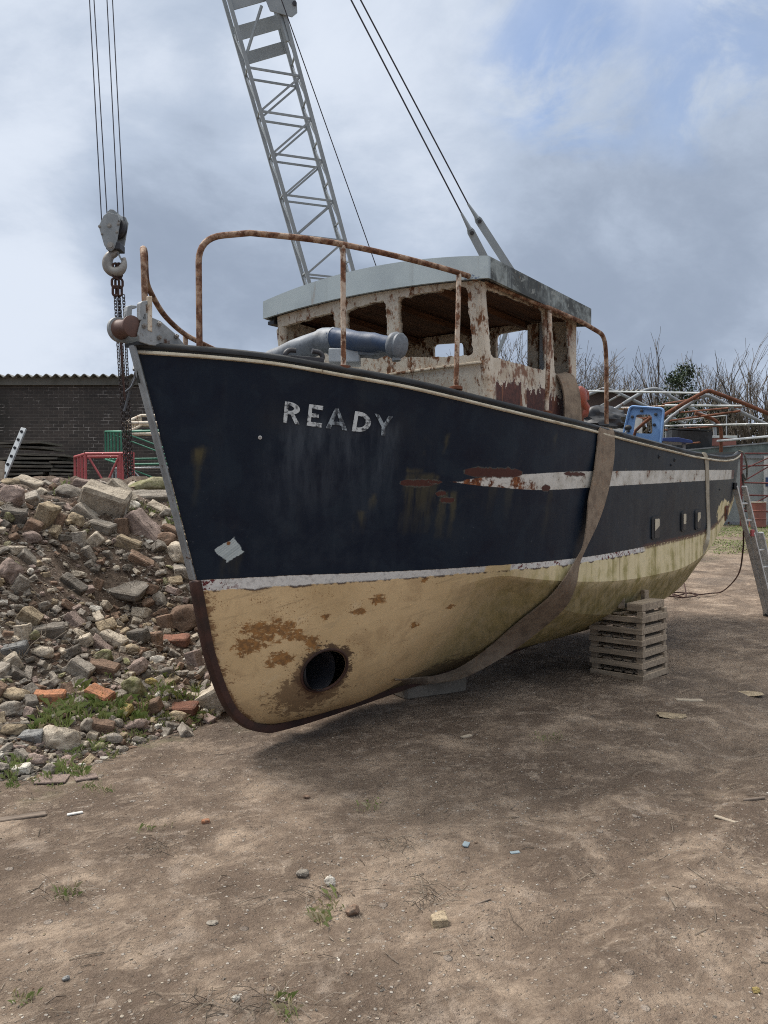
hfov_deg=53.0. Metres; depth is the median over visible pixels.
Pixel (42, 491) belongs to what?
brick
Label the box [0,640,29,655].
slate
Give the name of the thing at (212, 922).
stone
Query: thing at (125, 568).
stone
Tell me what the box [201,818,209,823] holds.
brick piece
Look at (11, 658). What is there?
stone
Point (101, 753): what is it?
brick
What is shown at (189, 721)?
brick
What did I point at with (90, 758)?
brick
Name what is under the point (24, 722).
brick
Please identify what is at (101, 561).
brick
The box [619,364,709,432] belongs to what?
bare tree
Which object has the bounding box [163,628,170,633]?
brick
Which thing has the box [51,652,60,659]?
brick
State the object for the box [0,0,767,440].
sky
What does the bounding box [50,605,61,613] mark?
brick
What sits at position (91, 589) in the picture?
brick
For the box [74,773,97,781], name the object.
tile piece
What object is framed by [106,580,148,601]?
stone slab
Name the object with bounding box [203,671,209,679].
stone
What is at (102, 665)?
brick
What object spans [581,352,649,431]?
bare tree
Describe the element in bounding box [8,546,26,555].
brick
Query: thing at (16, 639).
brick
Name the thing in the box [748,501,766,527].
barrel
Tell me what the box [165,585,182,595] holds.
brick
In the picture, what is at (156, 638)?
brick
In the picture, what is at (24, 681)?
brick
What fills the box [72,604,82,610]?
brick
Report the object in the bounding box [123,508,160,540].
concrete beam
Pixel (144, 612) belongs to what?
brick
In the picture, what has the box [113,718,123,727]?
stone
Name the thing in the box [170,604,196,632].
boulder
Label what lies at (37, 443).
board
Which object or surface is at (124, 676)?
brick
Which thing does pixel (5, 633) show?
brick
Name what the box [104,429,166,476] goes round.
truss section
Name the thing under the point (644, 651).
pallet
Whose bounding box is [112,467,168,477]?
truss section
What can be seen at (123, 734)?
brick
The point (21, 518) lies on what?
stone slab
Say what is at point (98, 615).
brick
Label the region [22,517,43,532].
brick
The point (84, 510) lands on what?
brick
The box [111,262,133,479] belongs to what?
chain sling
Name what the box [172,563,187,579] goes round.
brick
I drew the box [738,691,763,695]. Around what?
stone
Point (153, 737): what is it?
stone
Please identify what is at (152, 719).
stone
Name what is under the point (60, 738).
boulder
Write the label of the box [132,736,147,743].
stone
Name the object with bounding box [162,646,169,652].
brick
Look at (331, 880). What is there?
stone
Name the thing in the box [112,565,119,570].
stone
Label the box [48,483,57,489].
brick
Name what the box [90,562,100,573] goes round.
brick
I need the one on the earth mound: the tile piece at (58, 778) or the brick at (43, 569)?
the brick at (43, 569)
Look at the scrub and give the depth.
43.22 m
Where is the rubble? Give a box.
[0,478,218,780]
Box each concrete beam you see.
[106,478,138,500]
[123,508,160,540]
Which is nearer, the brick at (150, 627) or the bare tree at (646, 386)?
the brick at (150, 627)
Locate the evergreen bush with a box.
[655,360,704,435]
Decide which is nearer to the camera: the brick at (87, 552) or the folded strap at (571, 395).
the folded strap at (571, 395)
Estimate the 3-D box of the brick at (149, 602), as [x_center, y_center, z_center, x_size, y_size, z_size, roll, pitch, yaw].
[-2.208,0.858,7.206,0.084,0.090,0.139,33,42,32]
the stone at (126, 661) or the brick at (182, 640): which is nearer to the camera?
the stone at (126, 661)
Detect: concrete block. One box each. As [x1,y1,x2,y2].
[33,501,61,528]
[77,479,132,518]
[194,685,224,711]
[394,677,465,698]
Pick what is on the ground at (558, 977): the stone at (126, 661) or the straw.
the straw
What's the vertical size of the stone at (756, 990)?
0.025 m
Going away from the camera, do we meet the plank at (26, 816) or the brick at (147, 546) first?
the plank at (26, 816)
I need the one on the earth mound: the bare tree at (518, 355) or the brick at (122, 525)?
the brick at (122, 525)
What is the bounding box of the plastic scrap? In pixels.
[462,841,469,847]
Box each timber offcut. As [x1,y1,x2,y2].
[618,598,624,608]
[627,598,663,611]
[641,590,648,599]
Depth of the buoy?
6.56 m
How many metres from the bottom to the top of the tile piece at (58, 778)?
0.016 m
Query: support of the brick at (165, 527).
on the earth mound
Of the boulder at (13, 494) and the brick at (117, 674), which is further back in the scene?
the boulder at (13, 494)
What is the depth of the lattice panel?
28.16 m
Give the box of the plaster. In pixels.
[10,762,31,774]
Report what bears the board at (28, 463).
on the board at (32, 467)
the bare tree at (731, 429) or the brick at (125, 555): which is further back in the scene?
the bare tree at (731, 429)
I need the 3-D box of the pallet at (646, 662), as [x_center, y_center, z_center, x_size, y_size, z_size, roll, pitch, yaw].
[2.340,1.383,7.356,0.524,0.106,0.537,-1,1,-45]
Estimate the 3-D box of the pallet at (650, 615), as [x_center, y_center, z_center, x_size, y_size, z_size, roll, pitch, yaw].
[2.334,0.959,7.342,0.537,0.106,0.524,1,1,44]
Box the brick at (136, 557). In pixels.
[127,549,154,566]
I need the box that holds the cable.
[668,530,743,597]
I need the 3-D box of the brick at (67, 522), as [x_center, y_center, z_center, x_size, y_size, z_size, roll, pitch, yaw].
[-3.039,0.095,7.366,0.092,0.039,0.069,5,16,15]
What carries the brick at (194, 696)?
on the earth mound
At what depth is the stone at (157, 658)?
6.21 m
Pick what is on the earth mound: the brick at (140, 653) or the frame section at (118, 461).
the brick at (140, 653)
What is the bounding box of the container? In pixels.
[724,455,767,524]
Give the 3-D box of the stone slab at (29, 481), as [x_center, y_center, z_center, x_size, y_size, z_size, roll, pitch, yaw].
[-3.732,-0.300,8.105,0.332,0.113,0.162,16,19,9]
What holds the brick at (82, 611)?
on the earth mound
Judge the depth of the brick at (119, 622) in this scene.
6.97 m
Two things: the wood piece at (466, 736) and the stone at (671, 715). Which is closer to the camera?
the wood piece at (466, 736)
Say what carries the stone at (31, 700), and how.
on the earth mound
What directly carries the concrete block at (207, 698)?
on the ground at (558, 977)
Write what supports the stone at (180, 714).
on the earth mound
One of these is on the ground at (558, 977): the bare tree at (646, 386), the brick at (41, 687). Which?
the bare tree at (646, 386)
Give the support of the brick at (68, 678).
on the earth mound
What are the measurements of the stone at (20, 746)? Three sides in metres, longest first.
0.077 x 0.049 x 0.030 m
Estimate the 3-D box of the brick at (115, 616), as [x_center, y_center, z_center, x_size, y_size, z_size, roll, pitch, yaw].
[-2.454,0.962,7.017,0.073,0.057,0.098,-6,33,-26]
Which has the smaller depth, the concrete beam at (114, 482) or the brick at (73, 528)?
the brick at (73, 528)
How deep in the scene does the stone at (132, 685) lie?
5.69 m
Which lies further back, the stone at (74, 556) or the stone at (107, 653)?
the stone at (74, 556)
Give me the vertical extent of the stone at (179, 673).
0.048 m
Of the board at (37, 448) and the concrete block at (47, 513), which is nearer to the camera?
the concrete block at (47, 513)
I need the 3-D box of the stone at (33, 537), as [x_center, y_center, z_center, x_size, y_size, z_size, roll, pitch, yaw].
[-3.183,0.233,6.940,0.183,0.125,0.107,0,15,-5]
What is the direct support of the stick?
on the ground at (558, 977)
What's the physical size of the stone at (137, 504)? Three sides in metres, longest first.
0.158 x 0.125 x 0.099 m
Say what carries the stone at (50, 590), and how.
on the earth mound
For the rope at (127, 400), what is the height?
0.316 m
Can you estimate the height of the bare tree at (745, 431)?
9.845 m
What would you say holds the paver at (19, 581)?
on the earth mound
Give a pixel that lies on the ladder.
(756, 544)
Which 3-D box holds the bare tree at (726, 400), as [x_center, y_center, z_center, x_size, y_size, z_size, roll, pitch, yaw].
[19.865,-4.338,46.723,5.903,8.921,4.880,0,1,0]
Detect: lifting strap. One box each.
[395,427,614,685]
[702,452,709,553]
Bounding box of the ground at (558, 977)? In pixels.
[0,525,767,1023]
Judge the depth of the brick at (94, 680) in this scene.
5.74 m
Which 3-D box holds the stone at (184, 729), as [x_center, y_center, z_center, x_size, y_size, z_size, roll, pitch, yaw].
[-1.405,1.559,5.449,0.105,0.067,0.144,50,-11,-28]
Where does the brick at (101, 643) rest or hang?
on the earth mound
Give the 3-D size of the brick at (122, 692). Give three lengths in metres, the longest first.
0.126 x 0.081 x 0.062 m
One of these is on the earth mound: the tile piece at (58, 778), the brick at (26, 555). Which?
the brick at (26, 555)
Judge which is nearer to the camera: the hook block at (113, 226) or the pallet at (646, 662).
the pallet at (646, 662)
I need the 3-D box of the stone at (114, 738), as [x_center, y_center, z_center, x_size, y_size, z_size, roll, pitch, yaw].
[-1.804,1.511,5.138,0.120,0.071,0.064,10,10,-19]
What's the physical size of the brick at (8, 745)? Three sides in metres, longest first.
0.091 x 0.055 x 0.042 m
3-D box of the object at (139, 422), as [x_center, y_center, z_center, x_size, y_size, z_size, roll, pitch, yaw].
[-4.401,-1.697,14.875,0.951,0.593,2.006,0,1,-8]
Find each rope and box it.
[123,366,135,410]
[125,374,136,392]
[738,450,747,509]
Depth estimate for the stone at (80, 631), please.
6.11 m
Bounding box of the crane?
[89,0,513,356]
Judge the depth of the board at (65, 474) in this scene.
14.06 m
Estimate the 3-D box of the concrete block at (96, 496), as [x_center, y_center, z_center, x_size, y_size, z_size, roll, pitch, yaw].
[-2.861,-0.085,7.862,0.470,0.355,0.284,18,21,-11]
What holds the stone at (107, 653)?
on the earth mound
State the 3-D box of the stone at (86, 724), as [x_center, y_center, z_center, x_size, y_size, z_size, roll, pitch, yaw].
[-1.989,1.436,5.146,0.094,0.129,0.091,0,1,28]
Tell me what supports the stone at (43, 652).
on the earth mound
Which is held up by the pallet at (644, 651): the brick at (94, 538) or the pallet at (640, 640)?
the pallet at (640, 640)
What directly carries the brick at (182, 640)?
on the earth mound
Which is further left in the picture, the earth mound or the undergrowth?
the earth mound
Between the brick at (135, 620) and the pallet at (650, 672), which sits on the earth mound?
the brick at (135, 620)
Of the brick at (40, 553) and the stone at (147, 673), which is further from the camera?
the brick at (40, 553)
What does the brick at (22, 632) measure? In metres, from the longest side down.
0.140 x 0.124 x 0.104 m
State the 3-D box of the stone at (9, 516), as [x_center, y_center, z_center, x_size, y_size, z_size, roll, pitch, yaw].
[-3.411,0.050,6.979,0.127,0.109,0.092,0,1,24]
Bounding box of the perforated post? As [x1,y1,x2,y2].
[4,427,26,478]
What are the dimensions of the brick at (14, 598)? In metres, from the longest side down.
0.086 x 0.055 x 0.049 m
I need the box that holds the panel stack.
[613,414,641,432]
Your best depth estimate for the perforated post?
12.75 m
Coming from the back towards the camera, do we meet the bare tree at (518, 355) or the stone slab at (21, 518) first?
the bare tree at (518, 355)
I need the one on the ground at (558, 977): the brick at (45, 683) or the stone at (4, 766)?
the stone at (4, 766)
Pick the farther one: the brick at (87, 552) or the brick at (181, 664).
the brick at (87, 552)
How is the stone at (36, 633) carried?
on the earth mound
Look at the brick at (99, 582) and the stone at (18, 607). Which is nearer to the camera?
the stone at (18, 607)
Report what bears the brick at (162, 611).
on the earth mound
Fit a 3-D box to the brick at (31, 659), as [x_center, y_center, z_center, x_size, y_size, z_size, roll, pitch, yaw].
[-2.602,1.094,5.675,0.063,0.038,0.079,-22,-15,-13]
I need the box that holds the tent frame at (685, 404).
[588,387,767,451]
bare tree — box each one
[498,332,526,364]
[522,332,650,416]
[576,349,647,422]
[577,341,624,389]
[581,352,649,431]
[595,368,701,428]
[599,326,687,433]
[609,351,695,431]
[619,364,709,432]
[644,366,740,428]
[662,350,760,434]
[679,362,748,436]
[688,364,764,437]
[696,354,767,444]
[698,333,767,444]
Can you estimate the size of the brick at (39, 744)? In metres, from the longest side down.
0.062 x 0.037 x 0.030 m
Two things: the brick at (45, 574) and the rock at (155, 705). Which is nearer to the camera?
the rock at (155, 705)
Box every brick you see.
[0,527,5,534]
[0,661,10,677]
[0,680,7,696]
[0,711,6,722]
[0,742,12,750]
[1,519,11,528]
[2,630,13,636]
[7,594,19,602]
[7,609,15,616]
[8,532,19,539]
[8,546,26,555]
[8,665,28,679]
[10,525,18,532]
[11,636,20,641]
[13,623,31,640]
[14,606,43,625]
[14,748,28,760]
[16,548,36,564]
[19,678,28,683]
[20,721,28,726]
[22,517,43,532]
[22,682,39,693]
[23,587,31,597]
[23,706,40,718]
[24,490,40,505]
[24,665,33,671]
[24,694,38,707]
[25,656,36,663]
[25,671,31,679]
[29,574,37,581]
[29,600,37,607]
[32,676,37,682]
[33,689,66,704]
[35,741,44,747]
[36,560,42,566]
[36,684,46,689]
[37,487,48,494]
[37,550,46,556]
[37,566,46,571]
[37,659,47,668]
[40,572,50,576]
[40,667,48,673]
[40,680,48,685]
[47,524,61,538]
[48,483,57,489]
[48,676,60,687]
[49,672,57,678]
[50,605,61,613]
[51,598,57,604]
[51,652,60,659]
[52,502,65,508]
[53,513,66,526]
[57,647,66,655]
[58,534,71,540]
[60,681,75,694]
[61,544,67,551]
[61,599,74,609]
[61,632,71,638]
[63,502,71,510]
[63,610,85,626]
[64,644,81,656]
[64,675,71,680]
[65,519,71,524]
[68,525,78,531]
[70,502,99,518]
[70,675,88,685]
[72,478,99,486]
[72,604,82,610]
[77,608,87,615]
[77,689,84,696]
[80,545,96,561]
[80,653,88,658]
[81,740,90,747]
[82,753,95,763]
[84,559,93,567]
[84,683,115,703]
[85,531,104,546]
[85,585,94,593]
[86,616,94,621]
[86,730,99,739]
[88,518,116,535]
[88,676,99,682]
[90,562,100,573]
[91,658,120,677]
[92,610,104,621]
[92,717,115,733]
[93,546,102,552]
[93,578,103,590]
[93,633,112,649]
[95,617,116,630]
[96,557,105,564]
[97,750,107,756]
[100,600,113,609]
[102,550,113,559]
[111,612,119,619]
[113,656,122,662]
[114,518,129,536]
[114,671,120,677]
[114,677,122,683]
[115,549,124,554]
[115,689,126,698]
[116,619,123,625]
[119,646,126,652]
[120,614,128,622]
[120,627,130,633]
[120,732,127,738]
[121,673,128,679]
[122,552,131,559]
[125,695,135,703]
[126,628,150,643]
[126,671,135,676]
[127,549,154,566]
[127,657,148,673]
[129,624,137,628]
[131,606,151,618]
[131,616,142,623]
[132,568,140,574]
[132,701,141,706]
[135,649,144,657]
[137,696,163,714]
[140,596,154,607]
[142,542,151,549]
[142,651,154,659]
[142,681,150,690]
[144,626,152,631]
[146,583,158,594]
[148,725,153,731]
[150,539,166,551]
[150,631,163,651]
[152,556,163,561]
[154,579,162,583]
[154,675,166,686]
[155,665,173,676]
[156,614,176,630]
[159,608,167,614]
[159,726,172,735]
[160,523,183,539]
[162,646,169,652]
[162,690,171,700]
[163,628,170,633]
[163,633,190,647]
[164,721,178,729]
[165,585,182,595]
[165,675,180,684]
[167,575,182,584]
[167,648,180,656]
[171,700,198,715]
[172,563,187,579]
[174,596,182,601]
[177,584,185,590]
[177,662,183,669]
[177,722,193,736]
[178,683,187,689]
[182,596,188,603]
[182,678,189,685]
[184,649,204,666]
[185,718,195,725]
[186,691,198,699]
[187,671,197,676]
[189,679,197,685]
[190,633,198,640]
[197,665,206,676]
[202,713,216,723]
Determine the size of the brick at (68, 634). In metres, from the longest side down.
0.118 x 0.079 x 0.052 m
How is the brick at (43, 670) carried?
on the earth mound
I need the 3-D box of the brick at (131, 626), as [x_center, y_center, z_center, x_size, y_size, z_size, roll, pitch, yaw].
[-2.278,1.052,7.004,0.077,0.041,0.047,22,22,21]
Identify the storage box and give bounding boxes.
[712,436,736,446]
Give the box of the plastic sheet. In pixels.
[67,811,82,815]
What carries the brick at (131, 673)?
on the earth mound
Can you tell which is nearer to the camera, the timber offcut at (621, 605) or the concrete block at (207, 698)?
the concrete block at (207, 698)
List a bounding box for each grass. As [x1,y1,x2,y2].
[0,477,767,1021]
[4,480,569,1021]
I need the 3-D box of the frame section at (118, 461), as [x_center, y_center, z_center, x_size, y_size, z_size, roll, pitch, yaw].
[-4.675,0.230,12.805,0.731,2.426,1.790,0,1,-28]
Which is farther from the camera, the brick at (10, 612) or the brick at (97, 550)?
the brick at (97, 550)
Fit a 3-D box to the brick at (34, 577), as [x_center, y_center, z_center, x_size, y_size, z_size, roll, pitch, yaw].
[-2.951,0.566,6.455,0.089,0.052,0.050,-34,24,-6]
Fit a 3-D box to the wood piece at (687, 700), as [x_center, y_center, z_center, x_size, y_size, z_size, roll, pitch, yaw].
[2.525,1.558,6.368,0.216,0.017,0.052,0,1,4]
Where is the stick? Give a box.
[743,796,764,800]
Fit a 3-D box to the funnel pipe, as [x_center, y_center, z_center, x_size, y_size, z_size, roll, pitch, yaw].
[-0.345,-1.168,5.495,1.185,0.295,0.275,1,1,30]
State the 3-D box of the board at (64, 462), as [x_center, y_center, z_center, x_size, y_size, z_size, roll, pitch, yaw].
[-5.965,-0.919,14.574,0.387,0.052,0.900,0,1,-2]
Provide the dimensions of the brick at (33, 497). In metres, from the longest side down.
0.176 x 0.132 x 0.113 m
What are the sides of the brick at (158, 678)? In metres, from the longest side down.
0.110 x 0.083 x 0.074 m
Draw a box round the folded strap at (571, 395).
[556,372,581,420]
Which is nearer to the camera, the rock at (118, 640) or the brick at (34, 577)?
the rock at (118, 640)
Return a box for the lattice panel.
[740,453,767,525]
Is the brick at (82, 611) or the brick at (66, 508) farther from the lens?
the brick at (66, 508)
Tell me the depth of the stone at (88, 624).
6.24 m
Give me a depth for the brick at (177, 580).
7.38 m
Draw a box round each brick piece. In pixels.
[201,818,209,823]
[430,910,447,927]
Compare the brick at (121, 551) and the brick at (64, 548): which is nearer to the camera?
the brick at (64, 548)
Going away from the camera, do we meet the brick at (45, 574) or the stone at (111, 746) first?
the stone at (111, 746)
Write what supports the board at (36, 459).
on the board at (28, 463)
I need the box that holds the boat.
[107,230,740,732]
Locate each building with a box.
[0,374,170,478]
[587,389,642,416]
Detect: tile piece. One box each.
[33,774,69,784]
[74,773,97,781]
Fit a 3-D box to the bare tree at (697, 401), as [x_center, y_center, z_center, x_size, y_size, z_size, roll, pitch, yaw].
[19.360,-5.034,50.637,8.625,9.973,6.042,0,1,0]
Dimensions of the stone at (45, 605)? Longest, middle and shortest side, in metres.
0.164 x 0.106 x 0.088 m
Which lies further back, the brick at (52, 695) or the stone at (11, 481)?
the stone at (11, 481)
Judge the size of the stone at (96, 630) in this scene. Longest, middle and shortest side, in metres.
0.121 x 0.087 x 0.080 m
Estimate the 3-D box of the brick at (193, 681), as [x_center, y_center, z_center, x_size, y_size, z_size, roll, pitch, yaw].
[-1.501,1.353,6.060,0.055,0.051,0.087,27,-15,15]
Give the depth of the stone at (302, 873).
3.40 m
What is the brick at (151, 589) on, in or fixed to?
on the rubble
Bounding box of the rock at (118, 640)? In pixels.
[99,629,128,648]
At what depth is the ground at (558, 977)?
3.59 m
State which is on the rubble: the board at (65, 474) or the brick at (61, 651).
the brick at (61, 651)
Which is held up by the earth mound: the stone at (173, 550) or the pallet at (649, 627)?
the stone at (173, 550)
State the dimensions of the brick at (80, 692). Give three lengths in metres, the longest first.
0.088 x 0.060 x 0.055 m
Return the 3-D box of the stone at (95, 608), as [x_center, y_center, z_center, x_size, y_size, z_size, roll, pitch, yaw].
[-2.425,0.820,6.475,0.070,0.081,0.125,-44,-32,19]
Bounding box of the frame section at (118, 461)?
[74,452,134,479]
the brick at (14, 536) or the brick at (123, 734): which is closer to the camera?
the brick at (123, 734)
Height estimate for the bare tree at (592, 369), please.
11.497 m
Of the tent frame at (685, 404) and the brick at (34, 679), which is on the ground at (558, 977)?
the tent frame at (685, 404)
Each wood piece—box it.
[460,734,472,738]
[675,698,702,701]
[714,815,735,822]
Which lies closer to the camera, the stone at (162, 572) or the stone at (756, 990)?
the stone at (756, 990)
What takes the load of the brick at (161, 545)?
on the earth mound
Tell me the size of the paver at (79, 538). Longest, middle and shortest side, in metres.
0.166 x 0.122 x 0.103 m
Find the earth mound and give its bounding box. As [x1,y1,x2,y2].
[0,476,228,778]
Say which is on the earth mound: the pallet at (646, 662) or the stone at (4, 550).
the stone at (4, 550)
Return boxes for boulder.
[0,485,24,505]
[0,557,22,584]
[42,725,80,752]
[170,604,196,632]
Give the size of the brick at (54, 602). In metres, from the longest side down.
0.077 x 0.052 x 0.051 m
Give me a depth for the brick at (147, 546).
7.60 m
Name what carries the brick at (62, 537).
on the earth mound
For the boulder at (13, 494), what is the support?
on the earth mound
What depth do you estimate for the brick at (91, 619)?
6.32 m
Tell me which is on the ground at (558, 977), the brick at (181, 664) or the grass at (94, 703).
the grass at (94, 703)
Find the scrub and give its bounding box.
[647,409,767,442]
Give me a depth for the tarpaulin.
18.47 m
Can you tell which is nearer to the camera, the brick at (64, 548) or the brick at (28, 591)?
the brick at (28, 591)
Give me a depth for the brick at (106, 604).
6.99 m
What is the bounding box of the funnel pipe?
[266,327,407,366]
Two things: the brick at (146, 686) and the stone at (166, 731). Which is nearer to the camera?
the stone at (166, 731)
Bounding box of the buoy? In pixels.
[579,386,589,420]
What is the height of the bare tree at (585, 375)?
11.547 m
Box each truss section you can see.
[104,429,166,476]
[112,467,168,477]
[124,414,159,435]
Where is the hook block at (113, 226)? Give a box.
[98,209,128,276]
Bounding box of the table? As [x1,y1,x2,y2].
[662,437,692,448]
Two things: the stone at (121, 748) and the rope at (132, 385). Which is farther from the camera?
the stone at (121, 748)
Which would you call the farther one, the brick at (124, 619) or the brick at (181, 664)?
the brick at (124, 619)
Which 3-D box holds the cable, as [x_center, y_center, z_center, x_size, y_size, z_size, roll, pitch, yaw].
[4.734,0.811,11.764,1.234,1.204,3.492,0,1,18]
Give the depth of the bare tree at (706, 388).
46.90 m
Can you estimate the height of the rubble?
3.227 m
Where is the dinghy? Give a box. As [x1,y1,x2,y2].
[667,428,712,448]
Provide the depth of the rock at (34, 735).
4.88 m
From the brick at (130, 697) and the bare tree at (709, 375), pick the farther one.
the bare tree at (709, 375)
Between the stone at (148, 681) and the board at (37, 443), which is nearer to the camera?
the stone at (148, 681)
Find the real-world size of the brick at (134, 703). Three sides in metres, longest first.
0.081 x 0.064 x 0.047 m
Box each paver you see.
[10,573,31,590]
[70,530,86,545]
[114,534,142,550]
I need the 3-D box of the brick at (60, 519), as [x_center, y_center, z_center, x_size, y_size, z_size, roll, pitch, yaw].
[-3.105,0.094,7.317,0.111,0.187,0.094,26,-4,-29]
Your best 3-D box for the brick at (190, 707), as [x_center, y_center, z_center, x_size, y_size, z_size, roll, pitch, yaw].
[-1.510,1.469,5.746,0.253,0.071,0.126,-4,17,10]
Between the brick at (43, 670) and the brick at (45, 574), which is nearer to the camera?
the brick at (43, 670)
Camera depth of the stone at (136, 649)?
6.22 m
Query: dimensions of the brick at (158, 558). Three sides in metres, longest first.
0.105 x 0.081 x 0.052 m
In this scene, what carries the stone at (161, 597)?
on the earth mound
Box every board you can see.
[0,441,62,446]
[0,445,64,451]
[0,457,73,461]
[5,461,61,464]
[7,472,58,476]
[8,453,73,458]
[9,469,69,472]
[11,465,61,468]
[49,461,87,465]
[49,473,89,476]
[51,469,91,472]
[52,465,92,468]
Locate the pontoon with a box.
[687,442,767,454]
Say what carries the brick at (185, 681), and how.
on the earth mound
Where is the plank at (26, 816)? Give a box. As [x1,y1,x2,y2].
[0,811,45,821]
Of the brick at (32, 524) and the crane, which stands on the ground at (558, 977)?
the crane
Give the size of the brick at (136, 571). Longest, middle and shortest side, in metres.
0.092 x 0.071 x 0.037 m
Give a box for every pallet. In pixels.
[589,618,666,634]
[589,625,666,646]
[589,635,666,657]
[590,648,667,669]
[590,659,668,680]
[602,607,667,623]
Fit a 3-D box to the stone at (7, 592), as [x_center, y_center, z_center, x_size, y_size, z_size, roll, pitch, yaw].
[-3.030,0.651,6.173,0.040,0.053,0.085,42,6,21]
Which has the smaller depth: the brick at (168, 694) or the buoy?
the brick at (168, 694)
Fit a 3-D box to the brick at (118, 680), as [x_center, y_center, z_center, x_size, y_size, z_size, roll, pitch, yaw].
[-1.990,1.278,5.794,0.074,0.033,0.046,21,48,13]
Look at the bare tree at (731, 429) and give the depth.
41.50 m
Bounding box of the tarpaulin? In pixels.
[584,405,625,428]
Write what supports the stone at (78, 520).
on the earth mound
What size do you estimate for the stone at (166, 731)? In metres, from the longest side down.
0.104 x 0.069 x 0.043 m
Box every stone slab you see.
[1,505,28,523]
[14,474,44,489]
[33,621,66,638]
[59,572,87,595]
[65,655,95,678]
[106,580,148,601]
[117,703,134,716]
[128,477,172,489]
[133,489,168,501]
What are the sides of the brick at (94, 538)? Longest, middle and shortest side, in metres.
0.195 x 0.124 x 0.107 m
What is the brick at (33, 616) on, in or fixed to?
on the earth mound
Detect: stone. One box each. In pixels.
[0,546,9,554]
[0,651,23,668]
[0,701,24,716]
[0,724,26,734]
[0,762,9,770]
[1,478,20,483]
[2,590,10,594]
[2,687,29,700]
[3,512,14,522]
[5,621,15,626]
[9,604,24,610]
[15,745,26,748]
[22,531,41,543]
[25,753,46,764]
[27,568,33,575]
[29,630,39,639]
[31,645,53,658]
[38,601,50,611]
[42,558,50,562]
[42,763,58,773]
[47,588,56,592]
[49,539,59,545]
[51,478,59,482]
[55,484,80,497]
[56,755,74,766]
[62,975,69,981]
[67,512,84,527]
[70,552,78,559]
[71,570,86,577]
[73,628,84,635]
[74,695,88,707]
[77,632,93,646]
[80,717,92,731]
[84,621,91,629]
[89,605,102,611]
[90,628,99,635]
[93,742,105,749]
[94,649,113,660]
[106,733,122,742]
[106,744,114,748]
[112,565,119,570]
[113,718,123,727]
[115,745,127,751]
[120,676,146,697]
[122,564,132,571]
[123,658,130,664]
[123,718,147,729]
[124,644,139,653]
[129,500,140,509]
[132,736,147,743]
[142,669,151,677]
[145,678,157,685]
[147,735,157,739]
[149,655,164,662]
[150,717,156,723]
[152,591,166,605]
[155,569,166,575]
[158,532,175,545]
[159,509,172,516]
[162,701,170,710]
[165,541,192,564]
[169,710,187,720]
[175,670,182,675]
[199,679,209,691]
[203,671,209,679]
[206,920,217,925]
[232,994,240,1000]
[296,868,308,877]
[324,876,335,886]
[345,904,359,916]
[657,712,686,718]
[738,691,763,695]
[752,986,760,993]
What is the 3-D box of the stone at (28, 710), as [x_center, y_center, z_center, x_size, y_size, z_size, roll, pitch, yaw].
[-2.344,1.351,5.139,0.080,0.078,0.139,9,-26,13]
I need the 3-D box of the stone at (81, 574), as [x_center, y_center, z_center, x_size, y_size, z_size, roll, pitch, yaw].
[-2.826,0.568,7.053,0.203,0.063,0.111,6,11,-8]
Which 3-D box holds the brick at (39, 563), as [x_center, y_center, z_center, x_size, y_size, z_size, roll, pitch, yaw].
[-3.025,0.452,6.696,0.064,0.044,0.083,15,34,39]
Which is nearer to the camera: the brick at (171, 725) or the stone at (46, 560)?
the brick at (171, 725)
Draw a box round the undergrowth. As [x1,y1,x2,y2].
[642,401,767,443]
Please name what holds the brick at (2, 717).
on the earth mound
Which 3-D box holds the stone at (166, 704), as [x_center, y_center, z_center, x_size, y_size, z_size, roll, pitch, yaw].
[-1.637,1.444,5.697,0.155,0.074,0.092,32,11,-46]
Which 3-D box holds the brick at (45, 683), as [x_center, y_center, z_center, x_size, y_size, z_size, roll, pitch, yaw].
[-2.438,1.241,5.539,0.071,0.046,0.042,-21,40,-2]
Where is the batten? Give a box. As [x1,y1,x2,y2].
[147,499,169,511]
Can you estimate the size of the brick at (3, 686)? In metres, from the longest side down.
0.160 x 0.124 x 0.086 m
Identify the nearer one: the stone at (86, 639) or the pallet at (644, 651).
the stone at (86, 639)
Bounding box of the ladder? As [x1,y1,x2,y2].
[733,482,767,616]
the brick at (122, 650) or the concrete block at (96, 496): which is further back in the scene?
the concrete block at (96, 496)
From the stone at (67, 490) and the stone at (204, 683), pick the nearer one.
the stone at (204, 683)
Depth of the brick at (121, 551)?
7.37 m
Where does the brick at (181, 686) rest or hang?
on the earth mound
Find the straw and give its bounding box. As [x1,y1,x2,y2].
[0,485,767,1023]
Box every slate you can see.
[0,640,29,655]
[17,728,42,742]
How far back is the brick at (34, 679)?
5.53 m

